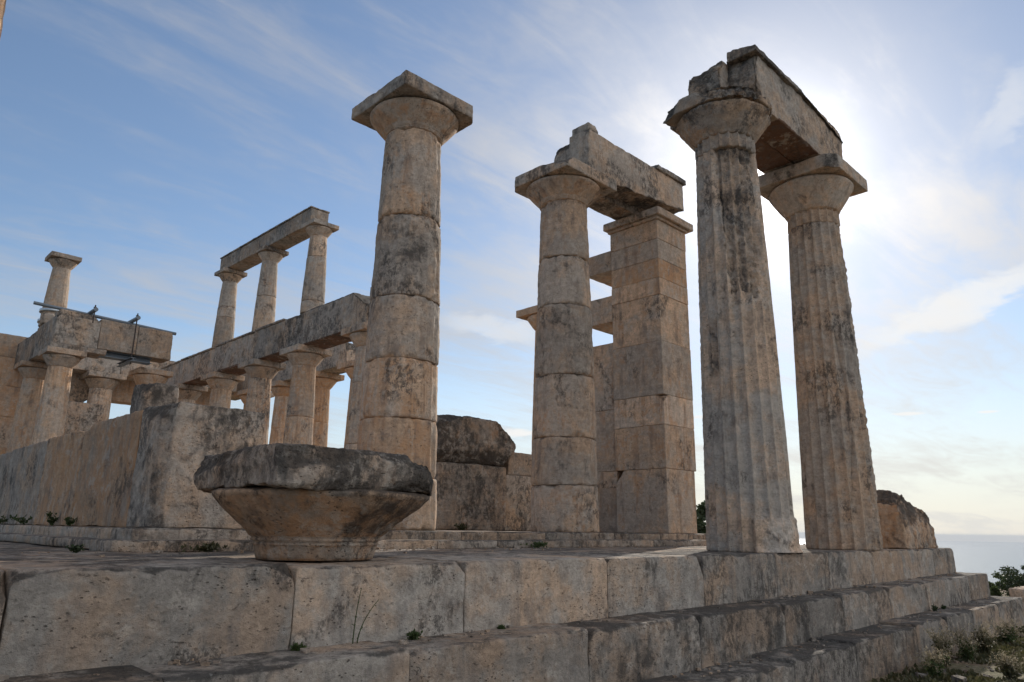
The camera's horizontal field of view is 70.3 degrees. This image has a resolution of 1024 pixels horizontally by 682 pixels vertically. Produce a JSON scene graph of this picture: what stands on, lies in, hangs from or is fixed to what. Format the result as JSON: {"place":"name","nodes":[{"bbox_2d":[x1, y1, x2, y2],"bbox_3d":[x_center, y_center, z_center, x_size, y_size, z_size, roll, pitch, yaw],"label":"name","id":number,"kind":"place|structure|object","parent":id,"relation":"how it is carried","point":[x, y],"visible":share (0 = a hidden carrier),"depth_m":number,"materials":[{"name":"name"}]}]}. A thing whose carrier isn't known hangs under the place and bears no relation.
{"place":"outdoors","nodes":[
{"label":"outdoors","id":0,"kind":"place"},
{"bbox_2d":[0,0,5,37],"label":"corner column","id":1,"kind":"structure","parent":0,"point":[2,6],"depth_m":3.99,"materials":[{"name":"stone"}]},
{"bbox_2d":[0,401,264,528],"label":"orthostate wall","id":2,"kind":"structure","parent":0,"point":[136,469],"depth_m":7.13,"materials":[{"name":"stone"}]},
{"bbox_2d":[64,401,103,433],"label":"stone block","id":3,"kind":"structure","parent":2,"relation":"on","point":[82,416],"depth_m":25.38,"materials":[{"name":"stone"}]},
{"bbox_2d":[130,383,178,413],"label":"stone block","id":4,"kind":"structure","parent":2,"relation":"on","point":[144,396],"depth_m":7.80,"materials":[{"name":"stone"}]},
{"bbox_2d":[128,367,173,384],"bbox_3d":[-10.369,2.905,20.325,0.930,4.254,0.925,15,-20,-43],"label":"column capital","id":5,"kind":"object","parent":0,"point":[142,375],"visible":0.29,"depth_m":20.46,"materials":[{"name":"stone"}]},
{"bbox_2d":[0,544,988,681],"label":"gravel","id":6,"kind":"structure","parent":0,"point":[205,660],"depth_m":5.86,"materials":[{"name":"grey gravel"}]},
{"bbox_2d":[0,0,1023,541],"label":"sky","id":7,"kind":"structure","parent":0,"point":[145,142],"materials":[{"name":"blue"}]},
{"bbox_2d":[799,538,1023,583],"bbox_3d":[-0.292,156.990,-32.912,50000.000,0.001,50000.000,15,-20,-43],"label":"sea","id":8,"kind":"structure","parent":0,"point":[988,558],"depth_m":6060.37,"materials":[{"name":"blue liquid"}]},
{"bbox_2d":[868,589,1023,681],"bbox_3d":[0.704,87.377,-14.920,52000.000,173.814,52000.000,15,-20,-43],"label":"ground","id":9,"kind":"structure","parent":0,"point":[976,668],"depth_m":8.13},
{"bbox_2d":[0,541,1023,681],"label":"temple platform","id":10,"kind":"structure","parent":9,"relation":"on","point":[66,615],"depth_m":4.98,"materials":[{"name":"stone"}]},
{"bbox_2d":[65,543,84,552],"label":"weed tuft","id":11,"kind":"object","parent":10,"relation":"on","point":[76,548],"visible":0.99,"depth_m":5.51,"materials":[{"name":"green plant"}]},
{"bbox_2d":[79,370,126,420],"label":"column","id":12,"kind":"structure","parent":10,"relation":"on","point":[101,385],"depth_m":27.77,"materials":[{"name":"stone"}]},
{"bbox_2d":[1,333,236,405],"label":"entablature","id":13,"kind":"structure","parent":12,"relation":"on","point":[122,392],"depth_m":28.38,"materials":[{"name":"stone"}]},
{"bbox_2d":[180,541,230,551],"bbox_3d":[-2.608,1.767,6.204,0.487,0.125,0.193,15,-20,-43],"label":"weed tuft","id":14,"kind":"object","parent":10,"relation":"on","point":[210,547],"visible":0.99,"depth_m":6.19,"materials":[{"name":"green plant"}]},
{"bbox_2d":[233,389,273,409],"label":"column","id":15,"kind":"structure","parent":10,"relation":"on","point":[241,395],"depth_m":31.41,"materials":[{"name":"stone"}]},
{"bbox_2d":[269,380,290,443],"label":"column","id":16,"kind":"structure","parent":10,"relation":"on","point":[280,389],"depth_m":29.29,"materials":[{"name":"stone"}]},
{"bbox_2d":[290,642,306,650],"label":"weed tuft","id":17,"kind":"object","parent":10,"relation":"on","point":[296,647],"visible":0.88,"depth_m":3.97,"materials":[{"name":"green plant"}]},
{"bbox_2d":[193,443,432,560],"bbox_3d":[-1.329,1.156,5.082,1.508,0.700,1.521,15,-20,-43],"label":"fallen capital","id":18,"kind":"object","parent":10,"relation":"on","point":[291,502],"visible":1,"depth_m":4.59,"materials":[{"name":"stone"}]},
{"bbox_2d":[0,524,705,551],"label":"platform","id":19,"kind":"structure","parent":10,"relation":"on","point":[123,539],"depth_m":7.95,"materials":[{"name":"stone"}]},
{"bbox_2d":[0,515,11,523],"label":"weed tuft","id":20,"kind":"object","parent":19,"relation":"on","point":[2,520],"visible":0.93,"depth_m":9.98,"materials":[{"name":"green plant"}]},
{"bbox_2d":[0,333,25,454],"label":"cross wall","id":21,"kind":"structure","parent":19,"relation":"on","point":[11,378],"depth_m":21.48,"materials":[{"name":"stone"}]},
{"bbox_2d":[10,514,32,524],"bbox_3d":[-6.200,2.263,9.204,0.260,0.142,0.192,15,-20,-43],"label":"weed tuft","id":22,"kind":"object","parent":19,"relation":"on","point":[22,521],"visible":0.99,"depth_m":9.21,"materials":[{"name":"green plant"}]},
{"bbox_2d":[6,360,47,452],"bbox_3d":[-13.657,2.791,20.325,0.927,4.384,0.927,15,-20,-43],"label":"column","id":23,"kind":"object","parent":19,"relation":"on","point":[33,374],"visible":0.5,"depth_m":20.34,"materials":[{"name":"stone"}]},
{"bbox_2d":[13,320,50,369],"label":"side beam","id":24,"kind":"structure","parent":23,"relation":"on","point":[30,347],"depth_m":20.26,"materials":[{"name":"stone"}]},
{"bbox_2d":[40,312,54,324],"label":"stone block","id":25,"kind":"structure","parent":24,"relation":"on","point":[46,317],"depth_m":19.92,"materials":[{"name":"stone"}]},
{"bbox_2d":[37,251,81,326],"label":"strapped column","id":26,"kind":"structure","parent":24,"relation":"on","point":[63,265],"depth_m":20.59,"materials":[{"name":"stone"}]},
{"bbox_2d":[46,511,58,525],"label":"weed tuft","id":27,"kind":"object","parent":19,"relation":"on","point":[49,516],"visible":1,"depth_m":8.41,"materials":[{"name":"green plant"}]},
{"bbox_2d":[31,345,86,444],"bbox_3d":[-11.892,2.390,18.673,0.929,4.383,0.927,15,-20,-43],"label":"column","id":28,"kind":"object","parent":19,"relation":"on","point":[51,416],"visible":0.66,"depth_m":18.73,"materials":[{"name":"stone"}]},
{"bbox_2d":[43,314,172,362],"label":"cross beam","id":29,"kind":"structure","parent":28,"relation":"on","point":[96,339],"depth_m":19.74,"materials":[{"name":"stone"}]},
{"bbox_2d":[55,309,97,320],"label":"stone block","id":30,"kind":"structure","parent":29,"relation":"on","point":[73,313],"depth_m":19.32,"materials":[{"name":"stone"}]},
{"bbox_2d":[33,301,175,334],"bbox_3d":[-11.100,-0.599,20.038,3.613,0.208,0.090,15,-20,-43],"label":"steel bar","id":31,"kind":"object","parent":29,"relation":"on","point":[59,308],"visible":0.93,"depth_m":19.88,"materials":[{"name":"grey metal"}]},
{"bbox_2d":[87,305,98,322],"bbox_3d":[-11.480,-0.648,19.749,0.110,0.500,1.120,15,-20,-43],"label":"clamp bar","id":32,"kind":"object","parent":31,"relation":"attached to","point":[93,311],"visible":0.79,"depth_m":19.43,"materials":[{"name":"paint"}]},
{"bbox_2d":[116,313,140,366],"bbox_3d":[-10.714,0.002,20.346,0.120,1.440,1.160,15,-20,-43],"label":"clamp bar","id":33,"kind":"object","parent":31,"relation":"attached to","point":[131,358],"visible":0.89,"depth_m":20.12,"materials":[{"name":"metal"}]},
{"bbox_2d":[98,351,151,364],"bbox_3d":[-10.759,0.466,20.215,1.330,0.155,0.320,15,-20,-43],"label":"steel bar","id":34,"kind":"object","parent":29,"relation":"attached to","point":[122,357],"visible":0.86,"depth_m":20.20,"materials":[{"name":"grey metal"}]},
{"bbox_2d":[64,517,76,525],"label":"weed tuft","id":35,"kind":"object","parent":19,"relation":"on","point":[69,521],"visible":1,"depth_m":7.88,"materials":[{"name":"green plant"}]},
{"bbox_2d":[174,383,207,403],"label":"column","id":36,"kind":"structure","parent":19,"relation":"on","point":[190,393],"depth_m":24.09,"materials":[{"name":"stone"}]},
{"bbox_2d":[200,371,244,407],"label":"column","id":37,"kind":"structure","parent":19,"relation":"on","point":[222,386],"depth_m":22.17,"materials":[{"name":"stone"}]},
{"bbox_2d":[238,358,285,444],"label":"column","id":38,"kind":"structure","parent":19,"relation":"on","point":[261,373],"depth_m":20.34,"materials":[{"name":"stone"}]},
{"bbox_2d":[279,343,331,444],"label":"column","id":39,"kind":"structure","parent":19,"relation":"on","point":[305,360],"depth_m":18.55,"materials":[{"name":"stone"}]},
{"bbox_2d":[313,370,344,446],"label":"column","id":40,"kind":"structure","parent":19,"relation":"on","point":[325,382],"depth_m":27.41,"materials":[{"name":"stone"}]},
{"bbox_2d":[231,343,355,400],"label":"entablature","id":41,"kind":"structure","parent":40,"relation":"on","point":[344,352],"depth_m":27.12,"materials":[{"name":"stone"}]},
{"bbox_2d":[337,359,354,447],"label":"column","id":42,"kind":"structure","parent":19,"relation":"on","point":[347,367],"depth_m":25.59,"materials":[{"name":"stone"}]},
{"bbox_2d":[341,322,367,449],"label":"column","id":43,"kind":"structure","parent":19,"relation":"on","point":[356,334],"depth_m":16.47,"materials":[{"name":"stone"}]},
{"bbox_2d":[161,293,369,385],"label":"entablature","id":44,"kind":"structure","parent":43,"relation":"on","point":[321,326],"depth_m":19.70,"materials":[{"name":"stone"}]},
{"bbox_2d":[212,267,247,346],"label":"column","id":45,"kind":"structure","parent":44,"relation":"on","point":[224,327],"depth_m":23.16,"materials":[{"name":"stone"}]},
{"bbox_2d":[252,245,288,330],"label":"column","id":46,"kind":"structure","parent":44,"relation":"on","point":[271,258],"depth_m":21.28,"materials":[{"name":"stone"}]},
{"bbox_2d":[220,206,329,271],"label":"beam","id":47,"kind":"structure","parent":46,"relation":"on","point":[286,234],"depth_m":21.23,"materials":[{"name":"stone"}]},
{"bbox_2d":[300,218,338,313],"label":"column","id":48,"kind":"structure","parent":44,"relation":"on","point":[319,232],"depth_m":19.36,"materials":[{"name":"stone"}]},
{"bbox_2d":[351,70,472,530],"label":"tall column","id":49,"kind":"structure","parent":19,"relation":"on","point":[415,122],"depth_m":9.30,"materials":[{"name":"stone"}]},
{"bbox_2d":[453,523,468,529],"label":"weed tuft","id":50,"kind":"object","parent":19,"relation":"on","point":[462,527],"visible":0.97,"depth_m":13.05,"materials":[{"name":"green plant"}]},
{"bbox_2d":[434,462,506,530],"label":"stone block","id":51,"kind":"structure","parent":19,"relation":"on","point":[473,496],"depth_m":13.61,"materials":[{"name":"stone"}]},
{"bbox_2d":[436,414,515,466],"bbox_3d":[-0.914,1.981,14.209,2.023,0.925,0.940,15,-20,-43],"label":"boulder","id":52,"kind":"object","parent":51,"relation":"on","point":[467,439],"visible":0.6,"depth_m":13.78,"materials":[{"name":"stone"}]},
{"bbox_2d":[501,452,531,530],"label":"wall","id":53,"kind":"structure","parent":19,"relation":"on","point":[518,466],"depth_m":14.80,"materials":[{"name":"stone"}]},
{"bbox_2d":[516,305,537,453],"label":"column","id":54,"kind":"structure","parent":19,"relation":"on","point":[529,314],"depth_m":19.52,"materials":[{"name":"stone"}]},
{"bbox_2d":[515,157,616,531],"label":"smooth column","id":55,"kind":"structure","parent":19,"relation":"on","point":[563,195],"depth_m":11.12,"materials":[{"name":"stone"}]},
{"bbox_2d":[593,343,622,532],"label":"cella wall","id":56,"kind":"structure","parent":19,"relation":"on","point":[608,475],"depth_m":13.23,"materials":[{"name":"stone"}]},
{"bbox_2d":[603,206,696,533],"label":"square pier","id":57,"kind":"structure","parent":19,"relation":"on","point":[655,459],"depth_m":12.89,"materials":[{"name":"stone"}]},
{"bbox_2d":[588,251,611,286],"bbox_3d":[2.000,-1.399,14.382,0.922,0.406,0.603,15,-20,-43],"label":"bonding stone","id":58,"kind":"object","parent":57,"relation":"attached to","point":[600,271],"visible":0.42,"depth_m":14.10,"materials":[{"name":"stone"}]},
{"bbox_2d":[590,296,612,334],"bbox_3d":[1.986,-0.474,14.143,0.921,0.517,0.602,15,-20,-43],"label":"bonding stone","id":59,"kind":"object","parent":57,"relation":"attached to","point":[601,313],"visible":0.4,"depth_m":13.83,"materials":[{"name":"stone"}]},
{"bbox_2d":[554,129,685,219],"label":"stone beam","id":60,"kind":"structure","parent":57,"relation":"on","point":[642,185],"depth_m":13.12,"materials":[{"name":"stone"}]},
{"bbox_2d":[572,122,597,135],"bbox_3d":[1.260,-3.595,12.544,0.290,0.159,0.391,15,-20,-43],"label":"roof fragment","id":61,"kind":"object","parent":60,"relation":"on","point":[584,127],"visible":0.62,"depth_m":12.42,"materials":[{"name":"stone"}]},
{"bbox_2d":[352,588,378,643],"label":"weed stalks","id":62,"kind":"object","parent":10,"relation":"on","point":[354,624],"visible":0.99,"depth_m":4.26,"materials":[{"name":"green plant"}]},
{"bbox_2d":[406,628,422,639],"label":"weed tuft","id":63,"kind":"object","parent":10,"relation":"on","point":[413,635],"visible":1,"depth_m":4.50,"materials":[{"name":"green plant"}]},
{"bbox_2d":[497,624,505,628],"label":"weed tuft","id":64,"kind":"object","parent":10,"relation":"on","point":[501,626],"visible":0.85,"depth_m":5.03,"materials":[{"name":"green plant"}]},
{"bbox_2d":[520,541,547,547],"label":"weed tuft","id":65,"kind":"object","parent":10,"relation":"on","point":[538,544],"visible":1,"depth_m":8.95,"materials":[{"name":"green plant"}]},
{"bbox_2d":[663,85,802,552],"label":"fluted column","id":66,"kind":"structure","parent":10,"relation":"on","point":[747,481],"depth_m":9.08,"materials":[{"name":"stone"}]},
{"bbox_2d":[688,44,842,173],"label":"stone beam","id":67,"kind":"structure","parent":66,"relation":"on","point":[800,128],"depth_m":10.87,"materials":[{"name":"stone"}]},
{"bbox_2d":[759,153,882,549],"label":"fluted column","id":68,"kind":"structure","parent":10,"relation":"on","point":[807,199],"depth_m":11.02,"materials":[{"name":"stone"}]},
{"bbox_2d":[876,490,937,548],"bbox_3d":[6.364,3.021,12.270,1.597,0.975,1.003,15,-20,-43],"label":"rock","id":69,"kind":"object","parent":10,"relation":"on","point":[904,524],"visible":0.58,"depth_m":11.65,"materials":[{"name":"stone"}]},
{"bbox_2d":[931,604,937,610],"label":"weed tuft","id":70,"kind":"object","parent":10,"relation":"on","point":[935,608],"visible":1,"depth_m":10.02,"materials":[{"name":"green plant"}]},
{"bbox_2d":[696,500,705,533],"bbox_3d":[5.864,6.283,22.297,2.374,2.812,2.475,15,-20,-43],"label":"pine tree","id":71,"kind":"object","parent":9,"relation":"on","point":[701,516],"visible":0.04,"depth_m":22.01,"materials":[{"name":"green plant"}]},
{"bbox_2d":[914,645,952,675],"bbox_3d":[4.416,3.377,7.609,0.501,0.365,0.373,3,-15,-7],"label":"dry plant","id":72,"kind":"object","parent":9,"relation":"on","point":[935,665],"visible":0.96,"depth_m":7.59,"materials":[{"name":"green plant"}]},
{"bbox_2d":[923,620,962,666],"bbox_3d":[4.861,3.426,8.176,0.597,0.526,0.353,15,-20,-43],"label":"dry plant","id":73,"kind":"object","parent":9,"relation":"on","point":[940,643],"visible":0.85,"depth_m":8.17,"materials":[{"name":"green plant"}]},
{"bbox_2d":[872,625,1023,681],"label":"grass","id":74,"kind":"structure","parent":9,"relation":"on","point":[1017,646],"depth_m":7.90,"materials":[{"name":"green plant"}]},
{"bbox_2d":[944,625,984,659],"bbox_3d":[5.372,3.585,8.637,0.510,0.449,0.394,9,-17,-29],"label":"dry plant","id":75,"kind":"object","parent":9,"relation":"on","point":[966,650],"visible":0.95,"depth_m":8.59,"materials":[{"name":"green plant"}]},
{"bbox_2d":[915,639,1023,681],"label":"pebbles","id":76,"kind":"object","parent":9,"relation":"on","point":[956,678],"visible":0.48,"depth_m":7.58,"materials":[{"name":"stone"}]},
{"bbox_2d":[966,621,1004,652],"bbox_3d":[6.002,3.776,9.263,0.556,0.406,0.381,10,-17,-32],"label":"dry plant","id":77,"kind":"object","parent":9,"relation":"on","point":[985,639],"visible":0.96,"depth_m":9.24,"materials":[{"name":"green plant"}]},
{"bbox_2d":[989,582,1003,595],"bbox_3d":[11.042,6.008,16.849,0.666,0.856,0.592,15,-20,-43],"label":"bush","id":78,"kind":"object","parent":9,"relation":"on","point":[995,590],"visible":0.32,"depth_m":16.71,"materials":[{"name":"green plant"}]},
{"bbox_2d":[983,617,1022,642],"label":"dry plant","id":79,"kind":"object","parent":9,"relation":"on","point":[1008,637],"visible":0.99,"depth_m":10.08,"materials":[{"name":"green plant"}]},
{"bbox_2d":[988,571,1018,595],"bbox_3d":[12.432,6.315,18.303,1.089,1.028,1.076,8,-16,-27],"label":"bush","id":80,"kind":"object","parent":9,"relation":"on","point":[997,575],"visible":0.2,"depth_m":18.21,"materials":[{"name":"green plant"}]},
{"bbox_2d":[987,649,1023,679],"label":"dry plant","id":81,"kind":"object","parent":9,"relation":"on","point":[1009,668],"visible":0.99,"depth_m":7.57,"materials":[{"name":"beige plant"}]},
{"bbox_2d":[998,565,1023,595],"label":"bush","id":82,"kind":"object","parent":9,"relation":"on","point":[1009,573],"visible":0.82,"depth_m":17.39,"materials":[{"name":"green plant"}]},
{"bbox_2d":[1009,586,1023,604],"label":"rubble wall","id":83,"kind":"structure","parent":9,"relation":"on","point":[1016,592],"depth_m":13.35,"materials":[{"name":"stone"}]}
]}

